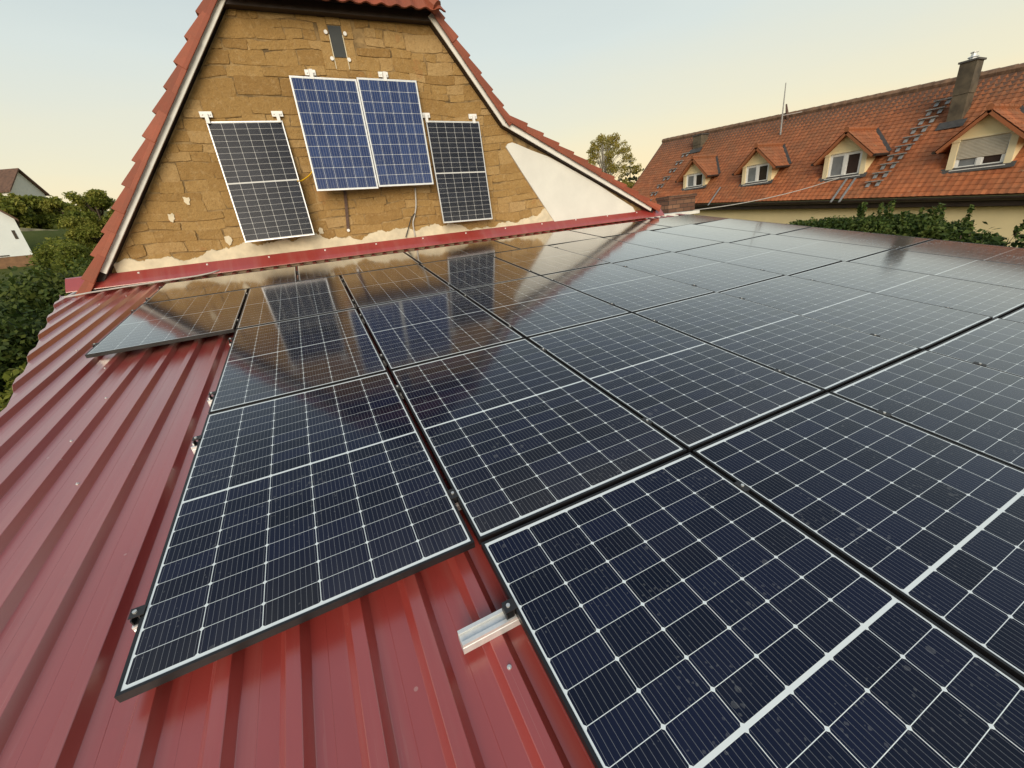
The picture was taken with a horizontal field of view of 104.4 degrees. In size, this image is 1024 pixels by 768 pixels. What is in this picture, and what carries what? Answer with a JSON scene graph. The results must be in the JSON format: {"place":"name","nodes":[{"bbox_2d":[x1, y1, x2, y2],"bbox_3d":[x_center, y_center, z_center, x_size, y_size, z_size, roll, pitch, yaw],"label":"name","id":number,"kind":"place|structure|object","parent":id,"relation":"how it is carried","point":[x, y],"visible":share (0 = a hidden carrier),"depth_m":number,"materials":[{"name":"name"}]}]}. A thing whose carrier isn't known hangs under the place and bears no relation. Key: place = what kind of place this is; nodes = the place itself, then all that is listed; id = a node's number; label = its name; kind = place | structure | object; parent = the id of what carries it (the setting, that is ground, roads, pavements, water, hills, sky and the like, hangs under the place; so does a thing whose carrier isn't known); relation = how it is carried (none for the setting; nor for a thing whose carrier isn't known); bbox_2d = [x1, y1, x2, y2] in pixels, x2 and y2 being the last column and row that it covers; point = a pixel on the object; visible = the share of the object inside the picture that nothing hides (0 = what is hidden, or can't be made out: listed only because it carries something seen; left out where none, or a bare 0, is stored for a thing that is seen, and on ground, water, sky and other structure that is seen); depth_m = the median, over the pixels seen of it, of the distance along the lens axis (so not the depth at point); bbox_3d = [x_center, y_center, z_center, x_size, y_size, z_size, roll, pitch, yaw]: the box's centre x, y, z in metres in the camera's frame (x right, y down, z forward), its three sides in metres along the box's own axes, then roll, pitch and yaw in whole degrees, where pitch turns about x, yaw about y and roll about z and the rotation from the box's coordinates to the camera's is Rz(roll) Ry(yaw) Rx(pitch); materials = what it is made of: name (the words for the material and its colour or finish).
{"place":"outdoors","nodes":[
{"label":"outdoors","id":0,"kind":"place"},
{"bbox_2d":[0,195,1005,407],"bbox_3d":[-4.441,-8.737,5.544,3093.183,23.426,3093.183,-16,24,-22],"label":"ground","id":1,"kind":"structure","parent":0,"point":[33,238],"depth_m":54.70,"materials":[{"name":"green plant"}]},
{"bbox_2d":[0,363,25,410],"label":"bush","id":2,"kind":"object","parent":1,"relation":"on","point":[7,396],"visible":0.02,"depth_m":7.54,"materials":[{"name":"green plant"}]},
{"bbox_2d":[0,210,32,268],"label":"white house","id":3,"kind":"structure","parent":1,"relation":"on","point":[15,250],"depth_m":43.73,"materials":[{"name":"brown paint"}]},
{"bbox_2d":[11,230,18,238],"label":"window","id":4,"kind":"structure","parent":3,"relation":"in","point":[15,235],"depth_m":43.78,"materials":[{"name":"grey glass"}]},
{"bbox_2d":[0,197,41,228],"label":"hillside tree","id":5,"kind":"object","parent":1,"relation":"on","point":[19,210],"visible":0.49,"depth_m":59.94,"materials":[{"name":"green plant"}]},
{"bbox_2d":[0,193,44,228],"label":"hillside tree","id":6,"kind":"object","parent":1,"relation":"on","point":[31,202],"visible":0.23,"depth_m":63.55,"materials":[{"name":"green plant"}]},
{"bbox_2d":[0,305,49,398],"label":"bush","id":7,"kind":"object","parent":1,"relation":"on","point":[18,342],"visible":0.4,"depth_m":8.66,"materials":[{"name":"green plant"}]},
{"bbox_2d":[0,168,49,197],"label":"hillside house","id":8,"kind":"structure","parent":1,"relation":"on","point":[16,181],"depth_m":80.64,"materials":[{"name":"grey paint"}]},
{"bbox_2d":[19,228,57,230],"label":"retaining wall","id":9,"kind":"structure","parent":1,"relation":"on","point":[26,229],"depth_m":56.85,"materials":[{"name":"grey stone"}]},
{"bbox_2d":[0,257,80,324],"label":"bush","id":10,"kind":"object","parent":1,"relation":"on","point":[42,297],"visible":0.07,"depth_m":10.46,"materials":[{"name":"green plant"}]},
{"bbox_2d":[36,196,78,216],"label":"hillside tree","id":11,"kind":"object","parent":1,"relation":"on","point":[41,197],"visible":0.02,"depth_m":68.02,"materials":[{"name":"green plant"}]},
{"bbox_2d":[37,195,81,228],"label":"hillside tree","id":12,"kind":"object","parent":1,"relation":"on","point":[47,206],"visible":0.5,"depth_m":63.61,"materials":[{"name":"green plant"}]},
{"bbox_2d":[26,234,93,282],"bbox_3d":[-36.446,-10.052,32.432,4.754,4.238,4.243,-16,24,-22],"label":"bush","id":13,"kind":"object","parent":1,"relation":"on","point":[44,253],"visible":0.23,"depth_m":31.43,"materials":[{"name":"green plant"}]},
{"bbox_2d":[48,240,93,284],"bbox_3d":[-31.450,-8.849,29.371,3.686,3.560,4.286,9,27,34],"label":"bush","id":14,"kind":"object","parent":1,"relation":"on","point":[68,252],"visible":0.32,"depth_m":28.21,"materials":[{"name":"green plant"}]},
{"bbox_2d":[64,255,92,279],"bbox_3d":[-16.625,-3.818,16.754,4.825,3.374,4.882,-16,24,-22],"label":"bush","id":15,"kind":"object","parent":1,"relation":"on","point":[79,270],"visible":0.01,"depth_m":15.96,"materials":[{"name":"green plant"}]},
{"bbox_2d":[56,189,115,250],"bbox_3d":[-35.592,-12.939,35.072,5.407,7.846,5.452,-16,24,-22],"label":"broadleaf tree","id":16,"kind":"object","parent":1,"relation":"on","point":[93,205],"visible":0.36,"depth_m":33.33,"materials":[{"name":"green plant"}]},
{"bbox_2d":[0,209,691,767],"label":"metal roof hall","id":17,"kind":"structure","parent":1,"relation":"on","point":[96,455],"depth_m":1.43,"materials":[{"name":"red metal"}]},
{"bbox_2d":[64,270,219,297],"bbox_3d":[-5.556,-1.543,6.064,1.886,0.112,0.098,-19,25,-28],"label":"conduit","id":18,"kind":"object","parent":17,"relation":"on","point":[139,284],"visible":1,"depth_m":6.03,"materials":[{"name":"metal"}]},
{"bbox_2d":[131,239,612,312],"bbox_3d":[0.268,-2.144,6.573,10.529,0.101,0.068,-16,24,-22],"label":"mounting rail","id":19,"kind":"object","parent":17,"relation":"attached to","point":[343,279],"visible":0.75,"depth_m":5.47,"materials":[{"name":"metal"}]},
{"bbox_2d":[236,275,355,328],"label":"solar panel","id":20,"kind":"object","parent":19,"relation":"attached to","point":[263,305],"visible":0.88,"depth_m":4.65,"materials":[{"name":"black glass"}]},
{"bbox_2d":[341,264,455,308],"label":"solar panel","id":21,"kind":"object","parent":19,"relation":"attached to","point":[374,287],"visible":0.91,"depth_m":5.09,"materials":[{"name":"black glass"}]},
{"bbox_2d":[488,245,609,275],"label":"solar panel","id":22,"kind":"object","parent":19,"relation":"attached to","point":[543,260],"visible":0.83,"depth_m":5.96,"materials":[{"name":"black glass"}]},
{"bbox_2d":[550,237,670,262],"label":"solar panel","id":23,"kind":"object","parent":19,"relation":"attached to","point":[609,250],"visible":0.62,"depth_m":6.41,"materials":[{"name":"black glass"}]},
{"bbox_2d":[654,224,768,242],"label":"solar panel","id":24,"kind":"object","parent":19,"relation":"attached to","point":[728,235],"visible":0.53,"depth_m":7.29,"materials":[{"name":"black glass"}]},
{"bbox_2d":[92,248,657,346],"bbox_3d":[0.788,-1.665,5.666,10.514,0.101,0.068,-16,24,-22],"label":"mounting rail","id":25,"kind":"object","parent":17,"relation":"attached to","point":[237,320],"visible":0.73,"depth_m":4.54,"materials":[{"name":"metal"}]},
{"bbox_2d":[85,289,247,357],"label":"solar panel","id":26,"kind":"object","parent":25,"relation":"attached to","point":[147,325],"visible":0.98,"depth_m":4.16,"materials":[{"name":"black glass"}]},
{"bbox_2d":[420,254,538,290],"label":"solar panel","id":27,"kind":"object","parent":25,"relation":"attached to","point":[457,274],"visible":0.83,"depth_m":5.53,"materials":[{"name":"black glass"}]},
{"bbox_2d":[605,230,722,251],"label":"solar panel","id":28,"kind":"object","parent":25,"relation":"attached to","point":[664,241],"visible":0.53,"depth_m":6.84,"materials":[{"name":"black glass"}]},
{"bbox_2d":[696,218,810,234],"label":"solar panel","id":29,"kind":"object","parent":25,"relation":"attached to","point":[760,226],"visible":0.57,"depth_m":7.72,"materials":[{"name":"black glass"}]},
{"bbox_2d":[228,254,687,345],"bbox_3d":[1.568,-1.563,5.411,9.360,0.101,0.068,-16,24,-22],"label":"mounting rail","id":30,"kind":"object","parent":17,"relation":"attached to","point":[360,315],"visible":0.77,"depth_m":4.09,"materials":[{"name":"metal"}]},
{"bbox_2d":[542,263,714,312],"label":"solar panel","id":31,"kind":"object","parent":30,"relation":"attached to","point":[630,290],"visible":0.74,"depth_m":4.55,"materials":[{"name":"black glass"}]},
{"bbox_2d":[614,252,783,291],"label":"solar panel","id":32,"kind":"object","parent":30,"relation":"attached to","point":[712,275],"visible":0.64,"depth_m":5.00,"materials":[{"name":"black glass"}]},
{"bbox_2d":[676,242,841,275],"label":"solar panel","id":33,"kind":"object","parent":30,"relation":"attached to","point":[779,262],"visible":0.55,"depth_m":5.44,"materials":[{"name":"black glass"}]},
{"bbox_2d":[731,234,890,260],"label":"solar panel","id":34,"kind":"object","parent":30,"relation":"attached to","point":[830,249],"visible":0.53,"depth_m":5.88,"materials":[{"name":"black glass"}]},
{"bbox_2d":[777,227,932,249],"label":"solar panel","id":35,"kind":"object","parent":30,"relation":"attached to","point":[898,242],"visible":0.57,"depth_m":6.32,"materials":[{"name":"black glass"}]},
{"bbox_2d":[207,269,764,405],"bbox_3d":[2.074,-1.079,4.499,9.375,0.101,0.068,-16,24,-22],"label":"mounting rail","id":36,"kind":"object","parent":17,"relation":"attached to","point":[210,398],"visible":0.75,"depth_m":3.17,"materials":[{"name":"metal"}]},
{"bbox_2d":[208,308,386,413],"bbox_3d":[-1.817,-0.305,3.437,1.134,0.035,1.722,-16,32,-22],"label":"solar panel","id":37,"kind":"object","parent":36,"relation":"attached to","point":[265,362],"visible":0.88,"depth_m":3.21,"materials":[{"name":"black glass"}]},
{"bbox_2d":[358,291,523,372],"bbox_3d":[-0.786,-0.598,3.864,1.134,0.033,1.722,-16,32,-22],"label":"solar panel","id":38,"kind":"object","parent":36,"relation":"attached to","point":[413,331],"visible":0.88,"depth_m":3.66,"materials":[{"name":"glass"}]},
{"bbox_2d":[458,276,629,338],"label":"solar panel","id":39,"kind":"object","parent":36,"relation":"attached to","point":[526,308],"visible":0.83,"depth_m":4.11,"materials":[{"name":"black glass"}]},
{"bbox_2d":[191,279,815,453],"bbox_3d":[2.338,-0.832,4.031,9.375,0.101,0.068,-16,24,-22],"label":"mounting rail","id":40,"kind":"object","parent":17,"relation":"attached to","point":[195,438],"visible":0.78,"depth_m":2.31,"materials":[{"name":"metal"}]},
{"bbox_2d":[790,261,1023,318],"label":"solar panel","id":41,"kind":"object","parent":40,"relation":"attached to","point":[994,301],"visible":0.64,"depth_m":4.05,"materials":[{"name":"black glass"}]},
{"bbox_2d":[128,286,1006,632],"bbox_3d":[2.858,-0.352,3.125,9.360,0.101,0.068,-16,24,-22],"label":"mounting rail","id":42,"kind":"object","parent":17,"relation":"attached to","point":[136,614],"visible":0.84,"depth_m":1.40,"materials":[{"name":"metal"}]},
{"bbox_2d":[114,371,474,702],"bbox_3d":[-1.040,0.425,2.059,1.134,0.035,1.722,-16,32,-22],"label":"solar panel","id":43,"kind":"object","parent":42,"relation":"attached to","point":[295,509],"visible":1,"depth_m":1.70,"materials":[{"name":"black glass"}]},
{"bbox_2d":[391,338,686,544],"bbox_3d":[-0.009,0.131,2.486,1.134,0.035,1.722,-16,32,-22],"label":"solar panel","id":44,"kind":"object","parent":42,"relation":"attached to","point":[517,433],"visible":0.98,"depth_m":2.18,"materials":[{"name":"black glass"}]},
{"bbox_2d":[527,313,823,452],"bbox_3d":[1.023,-0.163,2.913,1.134,0.034,1.722,-16,32,-22],"label":"solar panel","id":45,"kind":"object","parent":42,"relation":"attached to","point":[690,394],"visible":0.9,"depth_m":2.65,"materials":[{"name":"glass"}]},
{"bbox_2d":[633,292,920,393],"bbox_3d":[2.054,-0.456,3.339,1.134,0.033,1.722,-16,32,-22],"label":"solar panel","id":46,"kind":"object","parent":42,"relation":"attached to","point":[826,357],"visible":0.88,"depth_m":3.11,"materials":[{"name":"black glass"}]},
{"bbox_2d":[720,275,992,350],"bbox_3d":[3.085,-0.749,3.766,1.134,0.034,1.722,-17,32,-21],"label":"solar panel","id":47,"kind":"object","parent":42,"relation":"attached to","point":[923,326],"visible":0.76,"depth_m":3.56,"materials":[{"name":"black glass"}]},
{"bbox_2d":[848,249,1023,288],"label":"solar panel","id":48,"kind":"object","parent":42,"relation":"attached to","point":[996,273],"visible":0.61,"depth_m":4.66,"materials":[{"name":"black glass"}]},
{"bbox_2d":[899,239,1023,264],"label":"solar panel","id":49,"kind":"object","parent":42,"relation":"attached to","point":[1001,254],"visible":0.61,"depth_m":5.28,"materials":[{"name":"black glass"}]},
{"bbox_2d":[457,362,986,653],"bbox_3d":[3.568,-0.230,2.841,8.363,0.101,0.068,-16,24,-22],"label":"mounting rail","id":50,"kind":"object","parent":17,"relation":"attached to","point":[488,628],"visible":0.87,"depth_m":1.33,"materials":[{"name":"metal"}]},
{"bbox_2d":[481,452,1023,767],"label":"solar panel","id":51,"kind":"object","parent":50,"relation":"attached to","point":[689,610],"visible":1,"depth_m":1.20,"materials":[{"name":"black glass"}]},
{"bbox_2d":[692,392,1023,683],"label":"solar panel","id":52,"kind":"object","parent":50,"relation":"attached to","point":[929,525],"visible":0.9,"depth_m":1.65,"materials":[{"name":"black glass"}]},
{"bbox_2d":[830,350,1023,470],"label":"solar panel","id":53,"kind":"object","parent":50,"relation":"attached to","point":[974,407],"visible":0.91,"depth_m":2.30,"materials":[{"name":"black glass"}]},
{"bbox_2d":[927,318,1023,376],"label":"solar panel","id":54,"kind":"object","parent":50,"relation":"attached to","point":[996,343],"visible":0.77,"depth_m":2.86,"materials":[{"name":"black glass"}]},
{"bbox_2d":[1001,307,1023,322],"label":"solar panel","id":55,"kind":"object","parent":50,"relation":"attached to","point":[1017,315],"depth_m":3.32,"materials":[{"name":"black glass"}]},
{"bbox_2d":[74,0,660,296],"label":"stone gable house","id":56,"kind":"structure","parent":1,"relation":"on","point":[238,60],"depth_m":6.46,"materials":[{"name":"brown stone"}]},
{"bbox_2d":[198,111,314,242],"bbox_3d":[-4.016,-3.311,6.376,1.125,1.873,0.322,-16,24,-22],"label":"solar panel","id":57,"kind":"object","parent":56,"relation":"attached to","point":[257,165],"visible":0.99,"depth_m":6.37,"materials":[{"name":"black glass"}]},
{"bbox_2d":[297,171,311,181],"bbox_3d":[-3.432,-3.529,6.618,0.121,0.306,0.433,10,27,35],"label":"cable","id":58,"kind":"object","parent":56,"relation":"attached to","point":[304,178],"visible":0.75,"depth_m":6.65,"materials":[{"name":"yellow plastic"}]},
{"bbox_2d":[289,69,377,190],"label":"solar panel","id":59,"kind":"object","parent":56,"relation":"attached to","point":[332,121],"visible":1,"depth_m":6.55,"materials":[{"name":"blue glass"}]},
{"bbox_2d":[327,25,349,68],"bbox_3d":[-2.814,-5.449,6.447,0.218,0.571,0.034,-16,24,-22],"label":"window","id":60,"kind":"structure","parent":56,"relation":"in","point":[336,38],"depth_m":6.41,"materials":[{"name":"grey glass"}]},
{"bbox_2d":[343,191,349,231],"bbox_3d":[-2.968,-3.098,7.141,0.153,0.674,0.035,-16,24,-22],"label":"iron strap","id":61,"kind":"object","parent":56,"relation":"attached to","point":[346,210],"visible":1,"depth_m":7.13,"materials":[{"name":"brown metal"}]},
{"bbox_2d":[356,71,433,186],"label":"solar panel","id":62,"kind":"object","parent":56,"relation":"attached to","point":[392,112],"visible":1,"depth_m":6.95,"materials":[{"name":"blue glass"}]},
{"bbox_2d":[412,188,416,235],"bbox_3d":[-1.860,-3.293,7.629,0.199,0.849,0.033,-16,24,-22],"label":"conduit","id":63,"kind":"object","parent":56,"relation":"attached to","point":[414,212],"visible":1,"depth_m":7.62,"materials":[{"name":"grey plastic"}]},
{"bbox_2d":[422,113,492,222],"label":"solar panel","id":64,"kind":"object","parent":56,"relation":"attached to","point":[457,154],"visible":0.98,"depth_m":7.63,"materials":[{"name":"black glass"}]},
{"bbox_2d":[586,132,642,187],"bbox_3d":[9.710,-18.542,40.387,6.977,12.087,6.686,-16,24,-22],"label":"birch tree","id":65,"kind":"object","parent":1,"relation":"on","point":[607,166],"visible":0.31,"depth_m":38.15,"materials":[{"name":"green plant"}]},
{"bbox_2d":[618,156,638,183],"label":"spruce tree","id":66,"kind":"object","parent":1,"relation":"on","point":[634,179],"visible":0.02,"depth_m":47.42,"materials":[{"name":"green plant"}]},
{"bbox_2d":[646,210,699,218],"bbox_3d":[4.201,-2.349,12.747,2.170,5.623,2.020,-16,24,-22],"label":"flat roof annex","id":67,"kind":"object","parent":1,"relation":"on","point":[686,212],"visible":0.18,"depth_m":11.09,"materials":[{"name":"white paint"}]},
{"bbox_2d":[656,193,696,213],"bbox_3d":[4.988,-5.482,12.099,1.122,0.466,0.530,-16,24,-22],"label":"brick chimney","id":68,"kind":"object","parent":67,"relation":"on","point":[677,203],"visible":0.89,"depth_m":11.88,"materials":[{"name":"brown brick"}]},
{"bbox_2d":[631,51,1023,246],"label":"tiled house","id":69,"kind":"structure","parent":1,"relation":"on","point":[947,142],"depth_m":14.16,"materials":[{"name":"orange tile"}]},
{"bbox_2d":[693,177,840,210],"bbox_3d":[8.845,-6.498,13.498,7.019,0.511,0.025,-15,23,-19],"label":"overhead cable","id":70,"kind":"object","parent":69,"relation":"attached to","point":[765,198],"visible":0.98,"depth_m":13.43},
{"bbox_2d":[785,104,788,119],"bbox_3d":[12.476,-12.287,17.970,0.167,0.688,0.252,-8,22,-2],"label":"roof finial","id":71,"kind":"object","parent":69,"relation":"on","point":[786,112],"visible":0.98,"depth_m":17.96,"materials":[{"name":"metal"}]},
{"bbox_2d":[779,83,799,134],"bbox_3d":[12.281,-12.082,17.391,0.795,1.962,0.084,0,23,15],"label":"aerial mast","id":72,"kind":"object","parent":69,"relation":"on","point":[783,111],"visible":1,"depth_m":17.51,"materials":[{"name":"metal"}]},
{"bbox_2d":[789,199,1023,246],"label":"hedge","id":73,"kind":"object","parent":1,"relation":"on","point":[932,224],"visible":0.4,"depth_m":7.58,"materials":[{"name":"green plant"}]},
{"bbox_2d":[1010,233,1023,247],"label":"shrub","id":74,"kind":"object","parent":1,"relation":"on","point":[1020,237],"depth_m":6.74,"materials":[{"name":"green plant"}]},
{"bbox_2d":[0,0,1023,210],"label":"sky","id":75,"kind":"structure","parent":0,"point":[82,82],"materials":[{"name":"beige"}]},
{"bbox_3d":[-0.025,-2.365,6.997,10.426,0.101,0.059,-16,24,-22],"label":"mounting rail","id":76,"kind":"object","parent":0,"visible":0},
{"bbox_2d":[143,266,296,303],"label":"solar panel","id":77,"kind":"object","parent":76,"relation":"attached to","point":[198,287],"visible":0.88,"depth_m":5.57,"materials":[{"name":"glass"}]},
{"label":"mounting rail","id":78,"kind":"object","parent":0,"visible":0},
{"bbox_2d":[297,252,419,280],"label":"solar panel","id":79,"kind":"object","parent":78,"relation":"attached to","point":[343,267],"visible":0.91,"depth_m":6.22,"materials":[{"name":"black glass"}]},
{"bbox_2d":[404,240,518,263],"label":"solar panel","id":80,"kind":"object","parent":78,"relation":"attached to","point":[453,252],"visible":0.84,"depth_m":6.87,"materials":[{"name":"black glass"}]},
{"bbox_2d":[494,230,598,248],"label":"solar panel","id":81,"kind":"object","parent":78,"relation":"on","point":[544,239],"visible":0.79,"depth_m":7.52,"materials":[{"name":"black glass"}]},
{"bbox_2d":[570,222,669,237],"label":"solar panel","id":82,"kind":"object","parent":78,"relation":"on","point":[614,229],"visible":0.79,"depth_m":8.16,"materials":[{"name":"black glass"}]},
{"bbox_2d":[635,214,727,226],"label":"solar panel","id":83,"kind":"object","parent":78,"relation":"attached to","point":[675,221],"visible":0.84,"depth_m":8.82,"materials":[{"name":"black glass"}]}
]}

